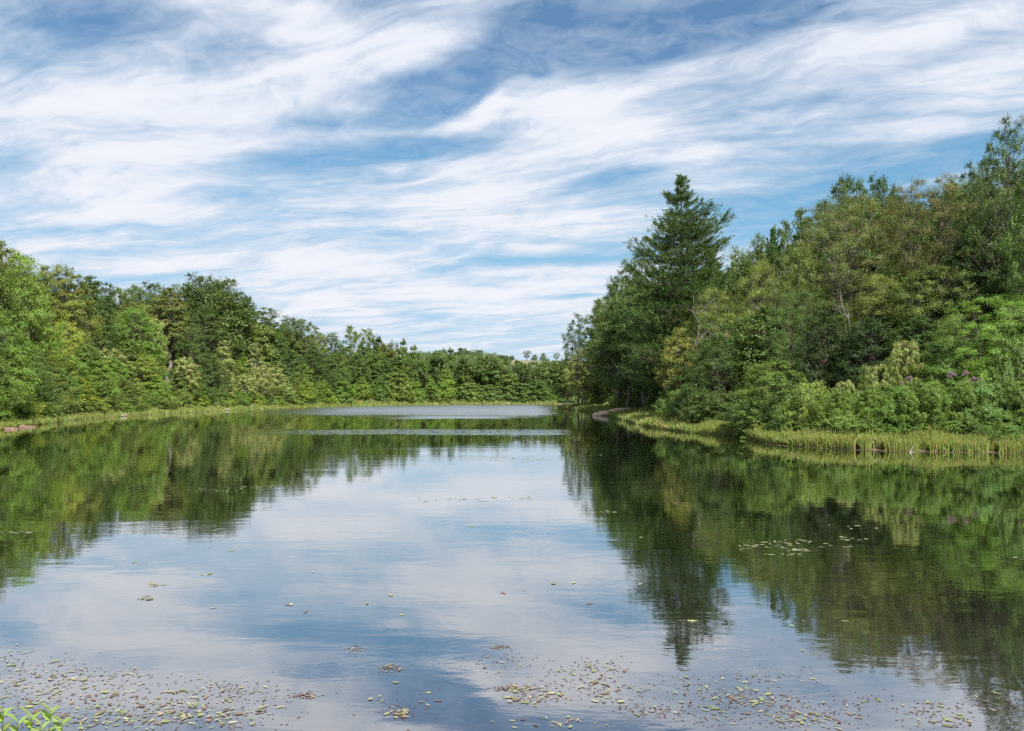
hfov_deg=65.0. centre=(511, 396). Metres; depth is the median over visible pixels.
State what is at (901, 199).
maple tree
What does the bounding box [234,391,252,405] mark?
shrub
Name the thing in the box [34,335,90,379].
broadleaf tree
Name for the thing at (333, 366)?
broadleaf tree
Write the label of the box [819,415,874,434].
shrub
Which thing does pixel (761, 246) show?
oak tree
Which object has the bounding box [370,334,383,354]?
broadleaf tree
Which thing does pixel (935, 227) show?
oak tree
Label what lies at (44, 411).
shrub
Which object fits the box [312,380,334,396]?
broadleaf tree
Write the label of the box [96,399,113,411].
shrub
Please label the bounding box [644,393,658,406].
shrub
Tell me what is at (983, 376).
shrub
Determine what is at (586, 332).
oak tree
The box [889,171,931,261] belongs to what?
dead tree
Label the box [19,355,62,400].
broadleaf tree
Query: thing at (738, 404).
shrub
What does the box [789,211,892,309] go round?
oak tree
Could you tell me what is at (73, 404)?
shrub
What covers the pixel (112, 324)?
oak tree
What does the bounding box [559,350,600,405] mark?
tree
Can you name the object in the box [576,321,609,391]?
broadleaf tree
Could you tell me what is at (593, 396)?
shrub
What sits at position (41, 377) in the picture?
broadleaf tree
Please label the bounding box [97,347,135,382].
sourwood tree
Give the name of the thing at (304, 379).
broadleaf tree
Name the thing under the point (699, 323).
dead tree
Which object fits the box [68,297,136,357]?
oak tree
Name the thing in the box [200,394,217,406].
shrub
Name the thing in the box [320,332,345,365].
oak tree
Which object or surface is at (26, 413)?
shrub
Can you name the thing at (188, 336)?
maple tree
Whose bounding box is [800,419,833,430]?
shrub
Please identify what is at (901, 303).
broadleaf tree
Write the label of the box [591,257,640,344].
oak tree
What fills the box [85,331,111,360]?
maple tree
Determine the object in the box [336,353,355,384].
broadleaf tree
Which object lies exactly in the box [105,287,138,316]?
oak tree
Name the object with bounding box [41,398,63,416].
shrub
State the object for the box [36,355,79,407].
broadleaf tree
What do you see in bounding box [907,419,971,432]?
shrub
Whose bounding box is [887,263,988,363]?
locust tree
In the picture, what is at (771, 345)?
broadleaf tree
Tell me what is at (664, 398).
broadleaf tree
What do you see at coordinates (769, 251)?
pine tree
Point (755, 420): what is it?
shrub
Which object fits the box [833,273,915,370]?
locust tree
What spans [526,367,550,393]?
broadleaf tree
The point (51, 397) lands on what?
shrub
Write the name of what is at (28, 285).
maple tree
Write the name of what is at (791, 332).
locust tree
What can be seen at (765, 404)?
shrub
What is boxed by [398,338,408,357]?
broadleaf tree
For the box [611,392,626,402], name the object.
shrub
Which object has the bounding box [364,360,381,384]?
broadleaf tree
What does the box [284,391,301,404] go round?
shrub
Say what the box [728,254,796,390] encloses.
locust tree
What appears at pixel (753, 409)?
shrub
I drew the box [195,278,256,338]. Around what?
oak tree
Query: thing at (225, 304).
broadleaf tree
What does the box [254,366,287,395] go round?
sourwood tree
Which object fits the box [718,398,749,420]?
shrub
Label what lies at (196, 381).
sourwood tree
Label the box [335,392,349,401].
shrub
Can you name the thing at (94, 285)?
oak tree
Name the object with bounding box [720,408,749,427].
shrub
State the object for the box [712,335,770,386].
broadleaf tree
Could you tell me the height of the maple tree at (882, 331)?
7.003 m
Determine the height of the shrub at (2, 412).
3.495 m
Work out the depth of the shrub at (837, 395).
49.16 m
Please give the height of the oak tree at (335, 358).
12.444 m
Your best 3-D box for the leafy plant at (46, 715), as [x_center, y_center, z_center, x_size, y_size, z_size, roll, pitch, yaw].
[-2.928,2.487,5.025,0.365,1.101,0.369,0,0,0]
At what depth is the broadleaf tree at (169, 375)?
175.13 m
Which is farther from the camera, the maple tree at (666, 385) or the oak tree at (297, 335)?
the oak tree at (297, 335)
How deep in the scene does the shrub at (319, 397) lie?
221.72 m
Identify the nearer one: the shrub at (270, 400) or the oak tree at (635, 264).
the oak tree at (635, 264)
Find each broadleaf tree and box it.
[0,322,26,415]
[0,330,54,391]
[0,360,14,380]
[0,380,7,401]
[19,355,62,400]
[24,345,69,401]
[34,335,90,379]
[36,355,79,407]
[47,358,86,397]
[52,349,104,408]
[62,282,99,301]
[64,377,96,411]
[67,343,122,391]
[80,358,120,396]
[91,340,132,389]
[92,383,120,403]
[101,357,131,392]
[111,378,140,401]
[114,339,166,382]
[128,383,152,402]
[135,365,165,393]
[146,376,175,399]
[164,353,209,380]
[164,366,201,396]
[177,281,215,302]
[191,352,231,398]
[191,378,218,399]
[192,286,255,375]
[204,362,229,388]
[227,299,262,323]
[231,362,246,388]
[235,357,255,382]
[241,295,261,326]
[241,323,285,379]
[246,325,287,373]
[259,333,290,378]
[268,324,291,379]
[274,348,307,384]
[286,378,305,399]
[291,363,318,400]
[298,368,320,386]
[299,382,314,398]
[301,344,325,374]
[309,375,328,398]
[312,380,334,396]
[314,373,341,397]
[325,356,349,379]
[330,368,354,395]
[332,380,355,401]
[336,346,353,357]
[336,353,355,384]
[337,325,362,353]
[346,359,371,383]
[352,356,371,384]
[352,377,372,399]
[353,354,367,371]
[354,344,380,371]
[355,327,375,355]
[362,350,388,376]
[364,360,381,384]
[367,379,393,401]
[368,363,389,388]
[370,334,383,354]
[377,338,399,362]
[380,356,389,365]
[381,371,418,401]
[388,359,413,394]
[392,354,418,387]
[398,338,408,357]
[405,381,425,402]
[407,358,431,395]
[408,344,420,365]
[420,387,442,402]
[422,379,440,399]
[423,354,456,389]
[425,349,447,374]
[435,369,457,399]
[438,363,452,384]
[445,347,458,371]
[454,362,480,395]
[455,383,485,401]
[462,355,514,392]
[474,365,490,394]
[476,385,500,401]
[488,374,507,394]
[492,374,529,400]
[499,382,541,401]
[511,361,533,393]
[522,350,531,359]
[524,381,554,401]
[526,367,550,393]
[530,355,538,360]
[537,359,562,401]
[549,358,576,404]
[556,377,579,402]
[560,313,591,403]
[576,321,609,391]
[614,385,634,394]
[625,382,648,407]
[657,341,713,413]
[657,386,674,411]
[670,318,780,398]
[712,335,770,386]
[712,341,766,397]
[715,303,804,399]
[725,360,808,429]
[738,318,818,383]
[759,313,839,376]
[797,286,865,381]
[812,314,869,383]
[827,332,886,400]
[828,318,920,382]
[857,270,986,350]
[864,278,944,351]
[865,272,921,350]
[879,216,930,300]
[903,272,1002,376]
[925,159,1022,300]
[950,112,1023,316]
[958,146,1019,355]
[999,292,1023,380]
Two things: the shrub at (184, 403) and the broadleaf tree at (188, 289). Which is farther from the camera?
the broadleaf tree at (188, 289)
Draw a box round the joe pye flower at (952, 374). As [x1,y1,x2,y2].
[947,371,956,395]
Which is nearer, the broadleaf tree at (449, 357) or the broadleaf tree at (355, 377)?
the broadleaf tree at (355, 377)
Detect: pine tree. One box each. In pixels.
[377,364,396,389]
[389,356,422,386]
[409,364,441,392]
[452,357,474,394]
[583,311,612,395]
[602,173,744,384]
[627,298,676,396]
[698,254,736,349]
[756,224,782,330]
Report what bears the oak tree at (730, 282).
on the ground at (511, 363)
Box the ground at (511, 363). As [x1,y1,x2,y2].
[0,343,1021,451]
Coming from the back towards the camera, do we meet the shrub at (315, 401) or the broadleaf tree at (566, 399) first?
the broadleaf tree at (566, 399)
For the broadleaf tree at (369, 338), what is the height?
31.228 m
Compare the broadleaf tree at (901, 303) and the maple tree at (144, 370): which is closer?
the broadleaf tree at (901, 303)
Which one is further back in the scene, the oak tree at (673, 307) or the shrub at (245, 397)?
the shrub at (245, 397)
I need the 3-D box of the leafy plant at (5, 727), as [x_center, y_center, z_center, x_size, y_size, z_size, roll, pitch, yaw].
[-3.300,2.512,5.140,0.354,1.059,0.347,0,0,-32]
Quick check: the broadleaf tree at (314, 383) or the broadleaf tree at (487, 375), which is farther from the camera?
the broadleaf tree at (487, 375)
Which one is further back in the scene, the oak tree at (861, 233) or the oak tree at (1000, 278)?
the oak tree at (861, 233)
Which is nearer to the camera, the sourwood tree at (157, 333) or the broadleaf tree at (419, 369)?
the sourwood tree at (157, 333)
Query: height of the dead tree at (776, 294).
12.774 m
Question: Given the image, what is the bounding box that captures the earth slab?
[592,410,619,415]
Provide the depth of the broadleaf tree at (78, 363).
110.20 m
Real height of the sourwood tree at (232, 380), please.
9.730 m
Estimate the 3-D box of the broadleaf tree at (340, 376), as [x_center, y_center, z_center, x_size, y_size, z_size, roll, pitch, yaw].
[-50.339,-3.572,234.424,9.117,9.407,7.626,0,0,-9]
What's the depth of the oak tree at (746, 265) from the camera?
99.21 m
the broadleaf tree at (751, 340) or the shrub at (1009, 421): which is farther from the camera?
the broadleaf tree at (751, 340)
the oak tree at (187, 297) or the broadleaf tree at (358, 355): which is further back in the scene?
the broadleaf tree at (358, 355)
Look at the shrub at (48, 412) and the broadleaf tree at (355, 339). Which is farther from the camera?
the broadleaf tree at (355, 339)
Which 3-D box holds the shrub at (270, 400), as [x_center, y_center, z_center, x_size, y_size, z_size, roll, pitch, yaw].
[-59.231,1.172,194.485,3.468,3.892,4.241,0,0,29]
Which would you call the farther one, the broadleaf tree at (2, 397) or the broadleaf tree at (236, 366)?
the broadleaf tree at (236, 366)
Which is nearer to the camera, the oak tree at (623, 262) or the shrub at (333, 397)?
the oak tree at (623, 262)
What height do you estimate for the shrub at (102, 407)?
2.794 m
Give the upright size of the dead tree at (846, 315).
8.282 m
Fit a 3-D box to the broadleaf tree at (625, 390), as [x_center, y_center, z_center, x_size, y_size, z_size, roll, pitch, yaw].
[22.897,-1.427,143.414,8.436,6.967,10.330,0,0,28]
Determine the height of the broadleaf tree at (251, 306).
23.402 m
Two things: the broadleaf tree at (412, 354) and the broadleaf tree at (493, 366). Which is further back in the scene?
the broadleaf tree at (412, 354)
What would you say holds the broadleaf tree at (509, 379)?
on the ground at (511, 363)
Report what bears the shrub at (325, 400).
on the ground at (511, 363)
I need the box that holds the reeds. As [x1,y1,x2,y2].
[625,413,1023,453]
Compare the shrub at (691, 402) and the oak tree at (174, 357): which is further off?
the oak tree at (174, 357)
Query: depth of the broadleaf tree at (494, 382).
302.21 m
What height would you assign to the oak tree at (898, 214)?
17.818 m
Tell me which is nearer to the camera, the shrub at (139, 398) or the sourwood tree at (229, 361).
the shrub at (139, 398)
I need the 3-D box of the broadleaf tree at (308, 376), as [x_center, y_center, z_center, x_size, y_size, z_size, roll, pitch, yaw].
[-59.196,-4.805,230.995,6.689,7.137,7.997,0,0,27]
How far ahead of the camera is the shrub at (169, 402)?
142.64 m
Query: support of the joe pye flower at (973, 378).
on the ground at (511, 363)
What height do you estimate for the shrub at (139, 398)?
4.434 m
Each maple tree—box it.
[0,238,43,358]
[0,239,47,340]
[0,310,42,405]
[0,348,37,405]
[2,248,72,370]
[25,264,73,342]
[46,337,84,385]
[54,310,90,366]
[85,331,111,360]
[88,355,119,380]
[107,305,171,381]
[121,304,157,354]
[125,353,166,391]
[172,324,210,379]
[653,327,706,410]
[681,334,747,406]
[776,239,825,324]
[784,310,864,402]
[824,317,909,400]
[862,205,961,296]
[882,194,919,216]
[908,188,944,217]
[996,176,1023,365]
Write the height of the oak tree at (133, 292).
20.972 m
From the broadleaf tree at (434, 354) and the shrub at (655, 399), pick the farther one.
the broadleaf tree at (434, 354)
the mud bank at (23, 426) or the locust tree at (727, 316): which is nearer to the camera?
the mud bank at (23, 426)
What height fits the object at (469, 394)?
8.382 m
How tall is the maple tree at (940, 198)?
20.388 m
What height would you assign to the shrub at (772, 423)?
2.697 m
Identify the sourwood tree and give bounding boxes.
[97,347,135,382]
[128,318,169,376]
[168,356,202,396]
[209,339,237,391]
[210,366,240,397]
[233,374,258,399]
[243,343,266,383]
[247,366,275,398]
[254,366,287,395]
[272,374,295,400]
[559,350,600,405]
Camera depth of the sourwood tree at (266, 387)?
193.15 m
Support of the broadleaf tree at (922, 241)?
on the ground at (511, 363)
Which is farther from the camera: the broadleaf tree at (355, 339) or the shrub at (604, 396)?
the broadleaf tree at (355, 339)
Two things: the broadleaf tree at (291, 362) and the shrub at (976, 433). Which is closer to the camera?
the shrub at (976, 433)
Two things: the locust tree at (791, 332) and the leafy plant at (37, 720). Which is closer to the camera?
the leafy plant at (37, 720)
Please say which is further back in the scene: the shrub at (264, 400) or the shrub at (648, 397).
the shrub at (264, 400)
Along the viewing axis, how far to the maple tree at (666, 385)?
84.10 m
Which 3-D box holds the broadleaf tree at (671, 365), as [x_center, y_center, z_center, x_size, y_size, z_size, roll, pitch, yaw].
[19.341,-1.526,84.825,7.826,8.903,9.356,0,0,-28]
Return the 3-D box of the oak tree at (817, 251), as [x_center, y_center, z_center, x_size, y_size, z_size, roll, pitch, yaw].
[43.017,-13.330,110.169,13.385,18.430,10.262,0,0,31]
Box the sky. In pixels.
[0,0,1023,360]
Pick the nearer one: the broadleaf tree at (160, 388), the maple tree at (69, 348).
the maple tree at (69, 348)
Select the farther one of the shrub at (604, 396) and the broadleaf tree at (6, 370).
the shrub at (604, 396)
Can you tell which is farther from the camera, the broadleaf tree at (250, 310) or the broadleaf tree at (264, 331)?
the broadleaf tree at (250, 310)
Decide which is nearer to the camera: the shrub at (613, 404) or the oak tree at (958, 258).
the oak tree at (958, 258)
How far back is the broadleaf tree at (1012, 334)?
50.19 m
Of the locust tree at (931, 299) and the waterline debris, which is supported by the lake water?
the waterline debris
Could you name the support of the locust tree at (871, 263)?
on the ground at (511, 363)
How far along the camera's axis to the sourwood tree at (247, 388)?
186.65 m
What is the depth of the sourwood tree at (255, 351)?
199.37 m
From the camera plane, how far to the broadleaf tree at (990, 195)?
58.38 m
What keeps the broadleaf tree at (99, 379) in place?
on the ground at (511, 363)
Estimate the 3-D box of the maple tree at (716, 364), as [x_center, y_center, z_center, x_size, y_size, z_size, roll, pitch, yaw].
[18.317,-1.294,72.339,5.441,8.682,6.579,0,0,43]
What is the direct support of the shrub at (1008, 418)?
on the ground at (511, 363)
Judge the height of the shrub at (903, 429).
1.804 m
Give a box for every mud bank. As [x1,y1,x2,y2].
[3,427,17,429]
[18,425,34,427]
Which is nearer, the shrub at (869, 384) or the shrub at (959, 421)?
the shrub at (959, 421)
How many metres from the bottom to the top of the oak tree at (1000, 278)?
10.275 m
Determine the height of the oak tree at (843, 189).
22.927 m
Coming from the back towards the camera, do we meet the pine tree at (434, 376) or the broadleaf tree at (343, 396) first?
the pine tree at (434, 376)
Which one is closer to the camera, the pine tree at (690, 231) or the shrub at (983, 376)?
the shrub at (983, 376)
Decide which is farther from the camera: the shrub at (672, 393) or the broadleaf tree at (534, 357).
the broadleaf tree at (534, 357)
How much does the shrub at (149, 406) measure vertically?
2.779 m
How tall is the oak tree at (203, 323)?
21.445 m
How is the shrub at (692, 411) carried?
on the ground at (511, 363)
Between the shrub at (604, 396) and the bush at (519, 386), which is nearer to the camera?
the shrub at (604, 396)
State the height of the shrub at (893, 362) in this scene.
5.618 m
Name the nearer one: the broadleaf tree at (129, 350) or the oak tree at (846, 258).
the oak tree at (846, 258)
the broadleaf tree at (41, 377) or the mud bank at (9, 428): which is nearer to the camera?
the mud bank at (9, 428)
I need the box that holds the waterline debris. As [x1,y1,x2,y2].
[622,420,1023,454]
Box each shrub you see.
[0,398,19,421]
[0,402,16,420]
[0,403,5,414]
[8,400,51,417]
[10,402,40,416]
[11,397,45,417]
[15,401,46,417]
[19,387,43,416]
[19,395,50,418]
[36,406,57,417]
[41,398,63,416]
[42,390,61,413]
[49,388,68,416]
[55,394,81,413]
[62,388,80,413]
[70,400,96,411]
[78,401,106,412]
[80,399,107,412]
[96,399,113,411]
[102,384,123,407]
[110,399,128,411]
[113,398,133,411]
[115,390,142,411]
[130,399,147,410]
[131,391,147,408]
[133,396,151,409]
[143,390,159,408]
[147,394,171,408]
[151,399,171,407]
[160,395,172,409]
[166,398,181,408]
[170,391,196,406]
[176,397,192,407]
[177,392,191,406]
[186,393,211,406]
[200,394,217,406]
[214,393,238,405]
[214,398,227,406]
[216,396,232,406]
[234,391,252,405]
[235,393,245,405]
[253,393,268,405]
[253,400,264,405]
[259,393,273,405]
[271,394,286,404]
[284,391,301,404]
[297,398,308,404]
[307,394,319,403]
[317,397,331,403]
[318,391,333,401]
[324,395,339,403]
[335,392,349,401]
[438,394,451,401]
[515,398,533,402]
[589,391,601,402]
[594,394,608,403]
[599,394,613,403]
[606,398,625,409]
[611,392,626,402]
[643,395,654,405]
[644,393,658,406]
[645,389,661,406]
[651,389,683,419]
[667,394,704,419]
[677,388,711,424]
[687,406,712,421]
[693,389,729,422]
[697,400,724,418]
[699,392,739,419]
[712,387,748,419]
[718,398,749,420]
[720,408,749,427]
[722,398,756,427]
[725,399,764,436]
[726,386,756,421]
[740,410,776,438]
[743,390,792,427]
[746,396,787,426]
[760,391,809,427]
[763,407,799,432]
[772,378,837,431]
[777,419,805,431]
[778,420,817,431]
[794,420,816,431]
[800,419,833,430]
[803,390,867,431]
[810,411,856,433]
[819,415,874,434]
[829,380,860,411]
[833,417,888,434]
[837,387,911,433]
[857,363,897,407]
[867,381,932,435]
[881,339,928,406]
[881,419,905,434]
[886,419,936,434]
[889,377,962,433]
[895,361,971,413]
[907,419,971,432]
[923,409,986,435]
[924,375,993,435]
[955,356,1006,405]
[955,410,1010,435]
[957,377,1019,434]
[963,419,998,436]
[970,408,1023,440]
[976,374,1023,431]
[980,421,1003,438]
[987,330,1023,410]
[1002,413,1023,435]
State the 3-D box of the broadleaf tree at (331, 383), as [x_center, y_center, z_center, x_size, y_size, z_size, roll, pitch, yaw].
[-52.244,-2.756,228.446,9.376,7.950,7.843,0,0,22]
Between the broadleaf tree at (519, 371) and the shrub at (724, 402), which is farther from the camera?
the broadleaf tree at (519, 371)
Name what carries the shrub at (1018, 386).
on the ground at (511, 363)
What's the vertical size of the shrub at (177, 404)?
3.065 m
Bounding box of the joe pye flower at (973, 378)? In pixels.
[969,376,978,383]
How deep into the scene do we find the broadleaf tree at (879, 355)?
60.10 m
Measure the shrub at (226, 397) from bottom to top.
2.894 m
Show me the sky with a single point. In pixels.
(469, 174)
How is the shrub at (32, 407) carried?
on the ground at (511, 363)
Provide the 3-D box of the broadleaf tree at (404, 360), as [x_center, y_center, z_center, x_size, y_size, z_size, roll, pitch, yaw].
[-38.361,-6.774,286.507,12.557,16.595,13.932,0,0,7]
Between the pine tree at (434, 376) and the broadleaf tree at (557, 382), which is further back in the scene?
the pine tree at (434, 376)
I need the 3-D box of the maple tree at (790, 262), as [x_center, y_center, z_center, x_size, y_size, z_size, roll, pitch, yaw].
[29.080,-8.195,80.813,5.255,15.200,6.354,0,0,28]
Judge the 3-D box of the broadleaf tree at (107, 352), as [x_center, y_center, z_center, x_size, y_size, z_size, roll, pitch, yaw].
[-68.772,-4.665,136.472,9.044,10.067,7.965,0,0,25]
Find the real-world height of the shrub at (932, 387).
4.798 m
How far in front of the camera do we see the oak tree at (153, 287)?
230.51 m
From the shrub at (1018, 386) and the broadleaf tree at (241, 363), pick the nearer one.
the shrub at (1018, 386)
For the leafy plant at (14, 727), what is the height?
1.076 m
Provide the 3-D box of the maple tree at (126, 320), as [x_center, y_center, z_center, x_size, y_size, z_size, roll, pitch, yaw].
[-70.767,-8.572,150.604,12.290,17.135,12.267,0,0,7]
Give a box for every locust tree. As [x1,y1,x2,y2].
[673,288,745,355]
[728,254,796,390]
[757,286,834,393]
[779,193,918,328]
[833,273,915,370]
[867,172,982,299]
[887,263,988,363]
[918,315,989,385]
[931,294,1023,383]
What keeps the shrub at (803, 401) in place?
on the ground at (511, 363)
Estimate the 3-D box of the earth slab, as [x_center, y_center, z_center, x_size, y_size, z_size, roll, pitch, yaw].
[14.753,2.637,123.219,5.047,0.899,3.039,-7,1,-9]
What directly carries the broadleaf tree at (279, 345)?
on the ground at (511, 363)
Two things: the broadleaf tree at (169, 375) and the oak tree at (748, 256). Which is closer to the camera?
the oak tree at (748, 256)
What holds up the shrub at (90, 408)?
on the ground at (511, 363)
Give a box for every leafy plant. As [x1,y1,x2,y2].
[0,706,13,730]
[4,714,28,730]
[19,707,42,730]
[27,714,51,730]
[37,703,62,730]
[51,716,71,730]
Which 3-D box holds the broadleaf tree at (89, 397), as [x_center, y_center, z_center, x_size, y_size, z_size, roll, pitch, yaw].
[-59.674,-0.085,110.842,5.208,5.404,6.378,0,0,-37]
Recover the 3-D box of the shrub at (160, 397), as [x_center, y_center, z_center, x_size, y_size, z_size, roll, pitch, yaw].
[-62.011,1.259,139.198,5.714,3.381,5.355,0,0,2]
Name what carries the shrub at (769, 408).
on the ground at (511, 363)
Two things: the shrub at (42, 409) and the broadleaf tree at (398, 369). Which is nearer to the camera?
the shrub at (42, 409)
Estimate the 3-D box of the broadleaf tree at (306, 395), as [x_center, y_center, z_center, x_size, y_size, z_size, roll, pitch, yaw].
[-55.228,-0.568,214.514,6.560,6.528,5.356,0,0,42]
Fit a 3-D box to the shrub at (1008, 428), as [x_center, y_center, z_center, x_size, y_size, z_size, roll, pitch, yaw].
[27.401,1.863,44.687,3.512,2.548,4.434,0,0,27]
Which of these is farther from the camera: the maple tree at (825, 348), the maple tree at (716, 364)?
the maple tree at (716, 364)
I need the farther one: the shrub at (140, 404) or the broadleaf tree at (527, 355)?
the broadleaf tree at (527, 355)
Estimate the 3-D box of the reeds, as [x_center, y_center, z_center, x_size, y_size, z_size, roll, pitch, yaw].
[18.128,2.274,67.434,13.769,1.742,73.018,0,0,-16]
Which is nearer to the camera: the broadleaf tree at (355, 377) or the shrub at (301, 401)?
the shrub at (301, 401)
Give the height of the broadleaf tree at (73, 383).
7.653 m
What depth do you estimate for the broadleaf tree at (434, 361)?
304.76 m
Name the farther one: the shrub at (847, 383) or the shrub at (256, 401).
the shrub at (256, 401)
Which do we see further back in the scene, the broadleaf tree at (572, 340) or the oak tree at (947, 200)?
the broadleaf tree at (572, 340)
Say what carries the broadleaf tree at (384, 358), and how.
on the ground at (511, 363)
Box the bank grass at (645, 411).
[0,394,926,433]
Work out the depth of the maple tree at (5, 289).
95.23 m
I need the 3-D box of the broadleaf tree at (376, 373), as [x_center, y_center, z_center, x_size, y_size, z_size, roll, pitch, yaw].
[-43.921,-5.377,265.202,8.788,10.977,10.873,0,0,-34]
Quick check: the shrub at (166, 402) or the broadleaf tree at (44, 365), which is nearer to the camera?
the broadleaf tree at (44, 365)
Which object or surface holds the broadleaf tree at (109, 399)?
on the ground at (511, 363)
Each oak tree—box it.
[0,275,48,340]
[30,263,108,346]
[67,275,116,335]
[67,331,96,361]
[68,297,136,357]
[97,281,117,331]
[99,315,131,350]
[104,300,161,348]
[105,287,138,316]
[121,283,151,316]
[127,280,174,310]
[128,294,205,364]
[146,287,195,381]
[152,299,208,367]
[157,271,240,353]
[167,301,243,364]
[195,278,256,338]
[212,317,263,362]
[252,307,293,350]
[276,315,304,350]
[279,317,324,370]
[288,336,324,371]
[292,353,338,383]
[306,329,328,363]
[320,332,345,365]
[322,352,358,381]
[578,279,650,407]
[580,298,603,396]
[587,300,625,406]
[590,286,651,407]
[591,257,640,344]
[593,275,624,392]
[606,281,688,377]
[627,250,649,392]
[632,274,715,356]
[694,271,758,342]
[715,249,815,341]
[723,245,745,305]
[725,267,752,320]
[733,248,768,274]
[742,232,770,301]
[763,219,800,316]
[777,208,822,310]
[789,197,852,262]
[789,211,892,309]
[806,197,905,324]
[812,171,884,316]
[812,235,822,258]
[854,201,931,268]
[858,171,901,249]
[877,314,963,386]
[884,212,960,277]
[893,208,964,276]
[906,208,1017,355]
[925,171,974,290]
[932,178,1003,251]
[937,181,1009,214]
[957,237,1023,337]
[958,166,1023,255]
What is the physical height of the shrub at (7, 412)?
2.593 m
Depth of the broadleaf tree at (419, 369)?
285.28 m
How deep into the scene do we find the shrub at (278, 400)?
197.93 m
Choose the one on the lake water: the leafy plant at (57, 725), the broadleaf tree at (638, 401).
the leafy plant at (57, 725)
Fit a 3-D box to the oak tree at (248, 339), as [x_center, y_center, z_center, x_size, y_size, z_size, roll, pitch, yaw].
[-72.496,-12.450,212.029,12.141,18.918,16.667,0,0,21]
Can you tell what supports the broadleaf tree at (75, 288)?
on the ground at (511, 363)
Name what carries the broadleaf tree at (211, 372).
on the ground at (511, 363)
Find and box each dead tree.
[687,298,713,349]
[751,262,794,387]
[832,295,853,346]
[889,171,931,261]
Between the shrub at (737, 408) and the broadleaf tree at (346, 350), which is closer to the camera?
the shrub at (737, 408)
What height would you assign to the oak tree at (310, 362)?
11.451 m
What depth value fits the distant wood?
530.72 m
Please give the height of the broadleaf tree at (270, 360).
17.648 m
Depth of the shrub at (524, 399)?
286.35 m
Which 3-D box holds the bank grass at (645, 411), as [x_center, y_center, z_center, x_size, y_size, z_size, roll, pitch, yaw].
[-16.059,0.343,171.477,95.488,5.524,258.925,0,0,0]
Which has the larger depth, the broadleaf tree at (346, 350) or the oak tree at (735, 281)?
the broadleaf tree at (346, 350)
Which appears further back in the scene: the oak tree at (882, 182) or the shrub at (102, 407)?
the shrub at (102, 407)
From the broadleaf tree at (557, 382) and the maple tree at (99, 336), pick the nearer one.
the maple tree at (99, 336)
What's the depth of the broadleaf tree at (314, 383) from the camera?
224.06 m
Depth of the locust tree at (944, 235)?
68.50 m
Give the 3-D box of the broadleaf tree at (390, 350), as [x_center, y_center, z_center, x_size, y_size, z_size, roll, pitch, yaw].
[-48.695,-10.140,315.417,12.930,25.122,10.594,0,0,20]
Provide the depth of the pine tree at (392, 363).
285.40 m
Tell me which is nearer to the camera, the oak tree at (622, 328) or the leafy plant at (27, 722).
the leafy plant at (27, 722)
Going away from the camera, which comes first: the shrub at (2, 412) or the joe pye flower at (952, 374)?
the joe pye flower at (952, 374)
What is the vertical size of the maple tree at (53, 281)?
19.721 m
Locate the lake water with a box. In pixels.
[0,404,1023,730]
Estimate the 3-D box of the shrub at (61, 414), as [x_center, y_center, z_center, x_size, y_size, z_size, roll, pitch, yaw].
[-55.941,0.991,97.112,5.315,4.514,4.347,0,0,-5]
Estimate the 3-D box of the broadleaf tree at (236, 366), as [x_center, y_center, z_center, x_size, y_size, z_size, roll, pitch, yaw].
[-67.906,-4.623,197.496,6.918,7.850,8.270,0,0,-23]
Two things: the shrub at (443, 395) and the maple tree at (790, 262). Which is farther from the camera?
the shrub at (443, 395)
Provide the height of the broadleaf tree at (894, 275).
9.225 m
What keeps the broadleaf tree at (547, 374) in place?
on the ground at (511, 363)
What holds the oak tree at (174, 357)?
on the ground at (511, 363)
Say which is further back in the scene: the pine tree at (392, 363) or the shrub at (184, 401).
the pine tree at (392, 363)
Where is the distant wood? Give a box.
[416,349,568,396]
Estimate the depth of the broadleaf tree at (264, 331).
213.05 m
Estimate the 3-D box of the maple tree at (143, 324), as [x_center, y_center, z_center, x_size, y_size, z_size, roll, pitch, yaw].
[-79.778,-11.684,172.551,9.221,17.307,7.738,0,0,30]
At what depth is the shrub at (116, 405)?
122.11 m
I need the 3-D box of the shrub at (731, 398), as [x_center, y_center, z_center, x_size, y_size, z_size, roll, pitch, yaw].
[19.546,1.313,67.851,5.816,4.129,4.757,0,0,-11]
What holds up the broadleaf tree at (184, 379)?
on the ground at (511, 363)
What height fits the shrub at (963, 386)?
4.861 m
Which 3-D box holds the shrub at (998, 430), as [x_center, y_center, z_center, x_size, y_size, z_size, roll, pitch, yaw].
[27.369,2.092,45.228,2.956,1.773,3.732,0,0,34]
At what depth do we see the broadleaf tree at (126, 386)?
125.23 m
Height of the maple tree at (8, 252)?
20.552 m
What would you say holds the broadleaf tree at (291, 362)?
on the ground at (511, 363)
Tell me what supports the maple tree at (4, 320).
on the ground at (511, 363)
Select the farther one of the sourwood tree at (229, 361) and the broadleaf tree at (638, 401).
the sourwood tree at (229, 361)
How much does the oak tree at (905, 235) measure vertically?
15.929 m
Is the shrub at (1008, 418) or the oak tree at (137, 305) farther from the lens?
the oak tree at (137, 305)
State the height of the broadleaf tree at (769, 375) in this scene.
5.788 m
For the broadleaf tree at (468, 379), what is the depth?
303.13 m
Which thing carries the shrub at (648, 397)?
on the ground at (511, 363)
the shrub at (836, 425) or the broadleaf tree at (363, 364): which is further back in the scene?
the broadleaf tree at (363, 364)

